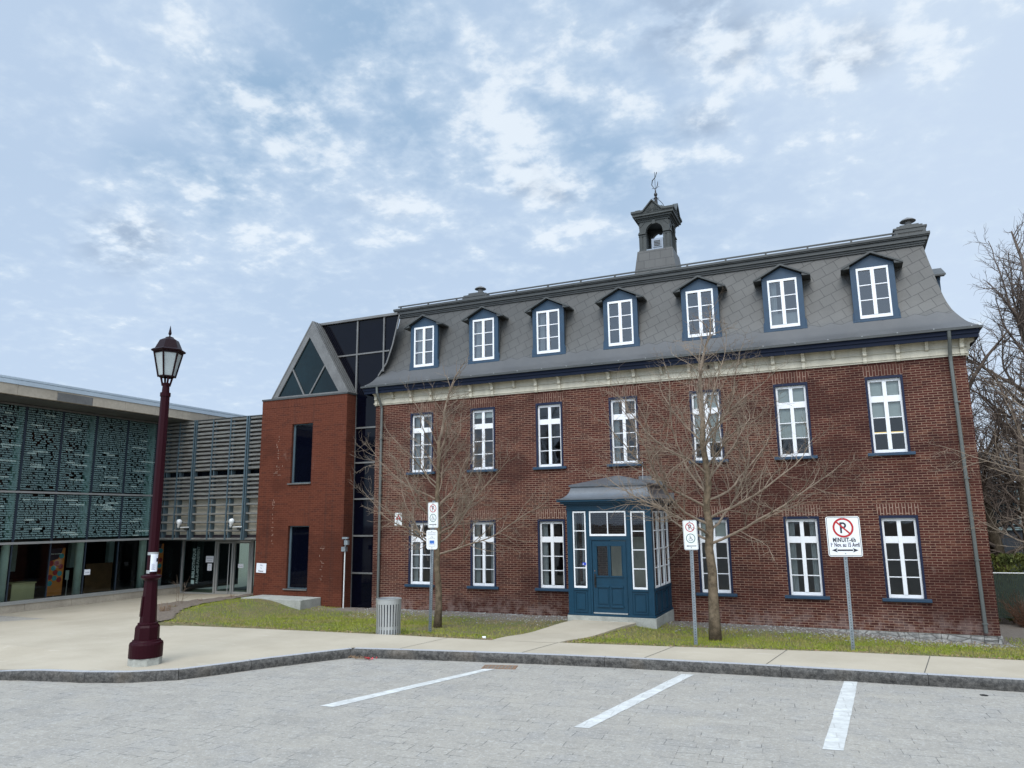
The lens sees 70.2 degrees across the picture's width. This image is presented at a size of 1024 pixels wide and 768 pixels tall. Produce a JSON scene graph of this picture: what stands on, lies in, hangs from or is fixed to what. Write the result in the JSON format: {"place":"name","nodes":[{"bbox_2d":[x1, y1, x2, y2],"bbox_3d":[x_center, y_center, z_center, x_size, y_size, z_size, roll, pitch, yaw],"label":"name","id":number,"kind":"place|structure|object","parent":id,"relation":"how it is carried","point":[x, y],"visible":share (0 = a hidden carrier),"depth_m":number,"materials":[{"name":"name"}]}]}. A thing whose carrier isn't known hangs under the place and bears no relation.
{"place":"outdoors","nodes":[
{"label":"outdoors","id":0,"kind":"place"},
{"bbox_2d":[0,616,1023,767],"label":"street","id":1,"kind":"structure","parent":0,"point":[526,715],"depth_m":9.37,"materials":[{"name":"grey asphalt"}]},
{"bbox_2d":[321,669,491,706],"bbox_3d":[-1.497,4.741,11.465,0.218,0.001,3.429,-10,-14,40],"label":"parking line","id":2,"kind":"object","parent":1,"relation":"on","point":[342,702],"visible":1,"depth_m":11.14,"materials":[{"name":"white paint"}]},
{"bbox_2d":[481,665,517,668],"bbox_3d":[-0.213,4.976,12.816,0.600,0.010,0.320,-3,-11,10],"label":"sewer grate","id":3,"kind":"object","parent":1,"relation":"on","point":[499,666],"visible":1,"depth_m":12.79,"materials":[{"name":"metal"}]},
{"bbox_2d":[0,647,1023,691],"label":"kerb","id":4,"kind":"structure","parent":1,"relation":"on","point":[821,673],"depth_m":12.17,"materials":[{"name":"concrete"}]},
{"bbox_2d":[575,674,691,727],"bbox_3d":[1.879,4.531,10.543,0.204,0.001,3.718,-8,-13,33],"label":"parking line","id":5,"kind":"object","parent":1,"relation":"on","point":[613,711],"visible":1,"depth_m":10.24,"materials":[{"name":"white paint"}]},
{"bbox_2d":[822,681,856,750],"bbox_3d":[4.430,4.353,9.741,0.218,0.001,3.848,-6,-12,27],"label":"parking line","id":6,"kind":"object","parent":1,"relation":"on","point":[835,738],"visible":1,"depth_m":9.31,"materials":[{"name":"white paint"}]},
{"bbox_2d":[0,589,1023,677],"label":"pavement","id":7,"kind":"structure","parent":0,"point":[96,637],"depth_m":14.05,"materials":[{"name":"concrete"}]},
{"bbox_2d":[127,326,185,666],"bbox_3d":[-6.397,1.892,13.174,0.610,6.085,0.544,-5,-11,23],"label":"lamp post","id":8,"kind":"object","parent":7,"relation":"on","point":[145,648],"visible":0.98,"depth_m":13.00,"materials":[{"name":"red metal"}]},
{"bbox_2d":[139,596,143,616],"bbox_3d":[-6.471,3.888,12.728,0.032,0.340,0.090,7,-13,-37],"label":"access door","id":9,"kind":"structure","parent":8,"relation":"in","point":[142,599],"depth_m":12.71,"materials":[{"name":"red paint"}]},
{"bbox_2d":[146,552,158,573],"bbox_3d":[-6.358,3.164,12.907,0.182,0.365,0.111,8,-13,-38],"label":"paper notice","id":10,"kind":"object","parent":8,"relation":"on","point":[153,561],"visible":1,"depth_m":12.87,"materials":[{"name":"paper"}]},
{"bbox_2d":[408,639,929,672],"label":"pavement joints","id":11,"kind":"object","parent":7,"relation":"on","point":[768,662],"visible":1,"depth_m":12.74,"materials":[{"name":"grey concrete"}]},
{"bbox_2d":[0,0,1023,481],"label":"sky","id":12,"kind":"structure","parent":0,"point":[235,177],"materials":[{"name":"blue"}]},
{"bbox_2d":[494,620,635,642],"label":"path","id":13,"kind":"structure","parent":0,"point":[572,630],"depth_m":16.24,"materials":[{"name":"concrete"}]},
{"bbox_2d":[157,541,1023,632],"bbox_3d":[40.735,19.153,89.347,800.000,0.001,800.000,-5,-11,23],"label":"ground","id":14,"kind":"structure","parent":0,"point":[243,560],"depth_m":43.53,"materials":[{"name":"grey concrete"}]},
{"bbox_2d":[0,374,261,613],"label":"library building","id":15,"kind":"structure","parent":14,"relation":"on","point":[77,467],"depth_m":26.17,"materials":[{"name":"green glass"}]},
{"bbox_2d":[7,581,36,600],"bbox_3d":[-16.062,6.775,23.594,0.720,0.680,0.800,-5,-11,23],"label":"reception desk","id":16,"kind":"object","parent":15,"relation":"on","point":[21,590],"visible":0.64,"depth_m":23.44,"materials":[{"name":"green wood"}]},
{"bbox_2d":[46,548,65,595],"bbox_3d":[-15.037,6.299,23.998,0.050,1.740,0.554,-5,-11,23],"label":"banner stand","id":17,"kind":"object","parent":15,"relation":"on","point":[56,569],"visible":0.97,"depth_m":24.02,"materials":[{"name":"fabric"}]},
{"bbox_2d":[65,570,68,594],"bbox_3d":[-15.104,6.812,24.678,0.023,0.980,0.120,-5,-11,23],"label":"sign stand","id":18,"kind":"object","parent":15,"relation":"on","point":[66,574],"visible":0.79,"depth_m":24.71,"materials":[{"name":"grey metal"}]},
{"bbox_2d":[84,569,89,574],"bbox_3d":[-14.063,6.229,24.122,0.006,0.175,0.210,-5,-11,23],"label":"paper notice","id":19,"kind":"object","parent":15,"relation":"attached to","point":[87,572],"visible":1,"depth_m":24.13,"materials":[{"name":"grey paper"}]},
{"bbox_2d":[157,544,163,585],"bbox_3d":[-13.483,6.953,27.623,0.050,1.740,0.580,-5,-11,23],"label":"banner stand","id":20,"kind":"object","parent":15,"relation":"on","point":[160,558],"visible":0.23,"depth_m":27.80,"materials":[{"name":"fabric"}]},
{"bbox_2d":[177,519,188,529],"bbox_3d":[-11.815,5.038,26.133,0.532,0.383,0.183,-5,-11,23],"label":"floodlight","id":21,"kind":"object","parent":15,"relation":"attached to","point":[179,521],"visible":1,"depth_m":26.15,"materials":[{"name":"metal"}]},
{"bbox_2d":[207,564,211,570],"bbox_3d":[-11.219,6.790,27.026,0.210,0.250,0.006,-5,-11,23],"label":"paper notice","id":22,"kind":"object","parent":15,"relation":"attached to","point":[209,567],"visible":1,"depth_m":27.02,"materials":[{"name":"grey paper"}]},
{"bbox_2d":[206,556,213,561],"bbox_3d":[-11.236,6.511,27.084,0.380,0.230,0.006,-5,-11,23],"label":"paper notice","id":23,"kind":"object","parent":15,"relation":"attached to","point":[209,558],"visible":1,"depth_m":27.08,"materials":[{"name":"grey paper"}]},
{"bbox_2d":[214,541,233,593],"bbox_3d":[-10.560,6.740,26.714,0.790,1.900,0.124,-5,-11,23],"label":"door","id":24,"kind":"structure","parent":15,"relation":"in","point":[218,543],"depth_m":26.74,"materials":[{"name":"metal"}]},
{"bbox_2d":[229,518,241,529],"bbox_3d":[-9.550,4.829,25.146,0.532,0.383,0.183,-5,-11,23],"label":"floodlight","id":25,"kind":"object","parent":15,"relation":"attached to","point":[231,521],"visible":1,"depth_m":25.16,"materials":[{"name":"metal"}]},
{"bbox_2d":[230,541,250,593],"bbox_3d":[-9.822,6.672,26.392,0.814,1.900,0.124,-5,-11,23],"label":"door","id":26,"kind":"structure","parent":15,"relation":"in","point":[235,542],"depth_m":26.44,"materials":[{"name":"metal"}]},
{"bbox_2d":[253,312,399,607],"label":"stair tower","id":27,"kind":"structure","parent":14,"relation":"on","point":[319,411],"depth_m":24.27,"materials":[{"name":"brick"}]},
{"bbox_2d":[256,563,265,572],"bbox_3d":[-8.387,6.152,24.365,0.429,0.322,0.008,-5,-11,23],"label":"paper notice","id":28,"kind":"object","parent":27,"relation":"attached to","point":[260,567],"visible":1,"depth_m":24.37,"materials":[{"name":"grey paper"}]},
{"bbox_2d":[283,526,308,590],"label":"window","id":29,"kind":"structure","parent":27,"relation":"in","point":[299,535],"depth_m":23.98,"materials":[{"name":"black glass"}]},
{"bbox_2d":[287,423,312,484],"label":"window","id":30,"kind":"structure","parent":27,"relation":"in","point":[303,433],"depth_m":24.60,"materials":[{"name":"black glass"}]},
{"bbox_2d":[360,172,1003,643],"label":"brick building","id":31,"kind":"structure","parent":14,"relation":"on","point":[876,338],"depth_m":19.56,"materials":[{"name":"brick"}]},
{"bbox_2d":[395,513,401,524],"bbox_3d":[-3.603,4.280,23.092,0.270,0.390,0.005,-5,-11,23],"label":"warning plate","id":32,"kind":"object","parent":31,"relation":"attached to","point":[398,521],"visible":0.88,"depth_m":23.09,"materials":[{"name":"grey metal"}]},
{"bbox_2d":[404,511,434,586],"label":"window","id":33,"kind":"structure","parent":31,"relation":"in","point":[411,583],"depth_m":22.73,"materials":[{"name":"white paint"}]},
{"bbox_2d":[406,403,435,474],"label":"window","id":34,"kind":"structure","parent":31,"relation":"in","point":[431,406],"depth_m":23.36,"materials":[{"name":"white paint"}]},
{"bbox_2d":[467,398,497,472],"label":"window","id":35,"kind":"structure","parent":31,"relation":"in","point":[488,412],"depth_m":22.47,"materials":[{"name":"white paint"}]},
{"bbox_2d":[467,510,498,588],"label":"window","id":36,"kind":"structure","parent":31,"relation":"in","point":[478,585],"depth_m":21.84,"materials":[{"name":"white paint"}]},
{"bbox_2d":[533,392,566,469],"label":"window","id":37,"kind":"structure","parent":31,"relation":"in","point":[553,399],"depth_m":21.57,"materials":[{"name":"white paint"}]},
{"bbox_2d":[535,509,568,591],"bbox_3d":[1.166,4.758,20.938,1.035,2.283,0.285,-5,-11,23],"label":"window","id":38,"kind":"structure","parent":31,"relation":"in","point":[553,516],"depth_m":20.98,"materials":[{"name":"white paint"}]},
{"bbox_2d":[606,386,643,466],"bbox_3d":[3.188,1.202,20.663,1.035,2.257,0.285,-5,-11,23],"label":"window","id":39,"kind":"structure","parent":31,"relation":"in","point":[614,413],"depth_m":20.72,"materials":[{"name":"white paint"}]},
{"bbox_2d":[686,379,728,463],"bbox_3d":[5.272,1.006,19.733,1.035,2.257,0.245,-5,-11,23],"label":"window","id":40,"kind":"structure","parent":31,"relation":"in","point":[691,400],"depth_m":19.78,"materials":[{"name":"white paint"}]},
{"bbox_2d":[693,506,737,596],"bbox_3d":[5.311,4.371,19.109,1.035,2.283,0.245,-5,-11,23],"label":"window","id":41,"kind":"structure","parent":31,"relation":"in","point":[722,530],"depth_m":19.12,"materials":[{"name":"white paint"}]},
{"bbox_2d":[769,372,817,459],"bbox_3d":[7.263,0.822,18.864,1.035,2.257,0.245,-5,-11,23],"label":"window","id":42,"kind":"structure","parent":31,"relation":"in","point":[796,394],"depth_m":18.92,"materials":[{"name":"white paint"}]},
{"bbox_2d":[779,505,829,599],"bbox_3d":[7.310,4.191,18.259,1.035,2.283,0.285,-5,-11,23],"label":"window","id":43,"kind":"structure","parent":31,"relation":"in","point":[814,538],"depth_m":18.27,"materials":[{"name":"white paint"}]},
{"bbox_2d":[860,364,915,455],"bbox_3d":[9.252,0.638,17.997,1.035,2.257,0.245,-5,-11,23],"label":"window","id":44,"kind":"structure","parent":31,"relation":"in","point":[885,397],"depth_m":18.05,"materials":[{"name":"white paint"}]},
{"bbox_2d":[874,503,932,602],"bbox_3d":[9.283,4.000,17.355,1.035,2.283,0.205,-5,-11,23],"label":"window","id":45,"kind":"structure","parent":31,"relation":"in","point":[898,512],"depth_m":17.38,"materials":[{"name":"white paint"}]},
{"bbox_2d":[965,210,1023,518],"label":"bare tree","id":46,"kind":"object","parent":14,"relation":"on","point":[1016,312],"visible":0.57,"depth_m":23.46,"materials":[{"name":"brown plant"}]},
{"bbox_2d":[970,379,1018,530],"bbox_3d":[18.730,3.442,30.125,5.844,9.993,5.930,-5,-11,23],"label":"bare tree","id":47,"kind":"object","parent":14,"relation":"on","point":[975,424],"visible":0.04,"depth_m":29.24,"materials":[{"name":"brown plant"}]},
{"bbox_2d":[966,319,1023,619],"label":"bare tree","id":48,"kind":"object","parent":14,"relation":"on","point":[993,537],"visible":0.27,"depth_m":21.86,"materials":[{"name":"brown plant"}]},
{"bbox_2d":[969,351,1023,560],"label":"bare tree","id":49,"kind":"object","parent":14,"relation":"on","point":[1019,479],"visible":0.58,"depth_m":21.35,"materials":[{"name":"brown plant"}]},
{"bbox_2d":[981,451,1023,588],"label":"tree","id":50,"kind":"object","parent":14,"relation":"on","point":[1012,543],"depth_m":28.51,"materials":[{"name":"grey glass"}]},
{"bbox_2d":[989,490,1020,524],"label":"window","id":51,"kind":"structure","parent":50,"relation":"in","point":[1014,504],"depth_m":28.73,"materials":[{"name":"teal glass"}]},
{"bbox_2d":[990,552,1023,622],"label":"hedge","id":52,"kind":"object","parent":14,"relation":"on","point":[1014,558],"visible":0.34,"depth_m":20.33,"materials":[{"name":"green plant"}]},
{"bbox_2d":[993,572,1023,618],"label":"fence","id":53,"kind":"object","parent":14,"relation":"on","point":[1009,585],"visible":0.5,"depth_m":19.72,"materials":[{"name":"green metal"}]},
{"bbox_2d":[995,386,1023,488],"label":"bare tree","id":54,"kind":"object","parent":14,"relation":"on","point":[1017,411],"visible":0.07,"depth_m":30.22,"materials":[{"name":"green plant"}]},
{"bbox_2d":[998,590,1023,626],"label":"bare shrub","id":55,"kind":"object","parent":14,"relation":"on","point":[1017,615],"visible":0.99,"depth_m":18.78,"materials":[{"name":"brown plant"}]},
{"bbox_2d":[158,595,1023,659],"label":"lawn","id":56,"kind":"structure","parent":0,"point":[1015,632],"depth_m":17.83,"materials":[{"name":"plant"}]},
{"bbox_2d":[157,593,252,620],"bbox_3d":[-9.801,6.590,21.686,2.268,0.087,7.422,-1,-10,0],"label":"planting bed","id":57,"kind":"object","parent":56,"relation":"on","point":[166,614],"visible":0.79,"depth_m":21.95,"materials":[{"name":"soil"}]},
{"bbox_2d":[158,603,171,610],"bbox_3d":[-9.637,6.201,20.232,0.473,0.325,0.423,-5,-11,23],"label":"dead plant","id":58,"kind":"object","parent":57,"relation":"on","point":[164,608],"visible":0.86,"depth_m":20.22,"materials":[{"name":"brown plant"}]},
{"bbox_2d":[172,577,189,602],"bbox_3d":[-10.113,6.351,22.440,0.636,0.914,0.535,-5,-11,23],"label":"sapling","id":59,"kind":"object","parent":57,"relation":"on","point":[182,589],"visible":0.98,"depth_m":22.39,"materials":[{"name":"brown plant"}]},
{"bbox_2d":[241,595,320,609],"bbox_3d":[-7.363,7.210,23.163,2.380,0.830,0.985,-5,-11,23],"label":"light well","id":60,"kind":"object","parent":56,"relation":"on","point":[299,602],"visible":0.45,"depth_m":22.81,"materials":[{"name":"grey concrete"}]},
{"bbox_2d":[341,537,348,607],"bbox_3d":[-5.222,6.026,22.726,0.260,2.450,0.160,-5,-11,23],"label":"camera mast","id":61,"kind":"object","parent":56,"relation":"on","point":[345,548],"visible":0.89,"depth_m":22.83,"materials":[{"name":"metal"}]},
{"bbox_2d":[376,597,401,634],"bbox_3d":[-2.696,5.069,15.915,0.566,0.752,0.566,-5,-11,23],"label":"litter bin","id":62,"kind":"object","parent":56,"relation":"on","point":[388,615],"visible":0.98,"depth_m":15.72,"materials":[{"name":"metal"}]},
{"bbox_2d":[426,501,437,631],"bbox_3d":[-1.832,4.250,16.759,0.325,3.090,0.061,-5,-11,23],"label":"parking sign","id":63,"kind":"object","parent":56,"relation":"on","point":[431,539],"visible":0.98,"depth_m":16.87,"materials":[{"name":"metal"}]},
{"bbox_2d":[349,351,560,627],"bbox_3d":[-1.348,2.602,18.677,5.402,6.970,5.043,-5,-11,23],"label":"young tree","id":64,"kind":"object","parent":56,"relation":"on","point":[438,603],"visible":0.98,"depth_m":18.26,"materials":[{"name":"brown plant"}]},
{"bbox_2d":[170,607,1018,658],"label":"dead leaves","id":65,"kind":"object","parent":56,"relation":"on","point":[630,643],"visible":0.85,"depth_m":15.21,"materials":[{"name":"brown plant"}]},
{"bbox_2d":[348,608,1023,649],"bbox_3d":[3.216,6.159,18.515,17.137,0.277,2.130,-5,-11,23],"label":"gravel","id":66,"kind":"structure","parent":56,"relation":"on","point":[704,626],"depth_m":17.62,"materials":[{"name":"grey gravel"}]},
{"bbox_2d":[682,520,698,644],"bbox_3d":[3.592,4.010,14.427,0.294,2.588,0.054,-5,-11,23],"label":"parking sign","id":67,"kind":"object","parent":56,"relation":"on","point":[690,535],"visible":0.97,"depth_m":14.54,"materials":[{"name":"metal"}]},
{"bbox_2d":[570,289,886,641],"bbox_3d":[4.348,1.591,16.335,6.357,7.971,4.742,-1,-11,3],"label":"young tree","id":68,"kind":"object","parent":56,"relation":"on","point":[715,633],"visible":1,"depth_m":15.71,"materials":[{"name":"brown plant"}]},
{"bbox_2d":[825,516,862,649],"bbox_3d":[6.386,3.861,13.824,0.606,2.658,0.054,-5,-11,23],"label":"parking sign","id":69,"kind":"object","parent":56,"relation":"on","point":[844,540],"visible":0.98,"depth_m":13.95,"materials":[{"name":"metal"}]},
{"bbox_2d":[921,350,1023,551],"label":"young tree","id":70,"kind":"object","parent":56,"relation":"on","point":[1022,439],"visible":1,"depth_m":14.77,"materials":[{"name":"brown plant"}]}
]}

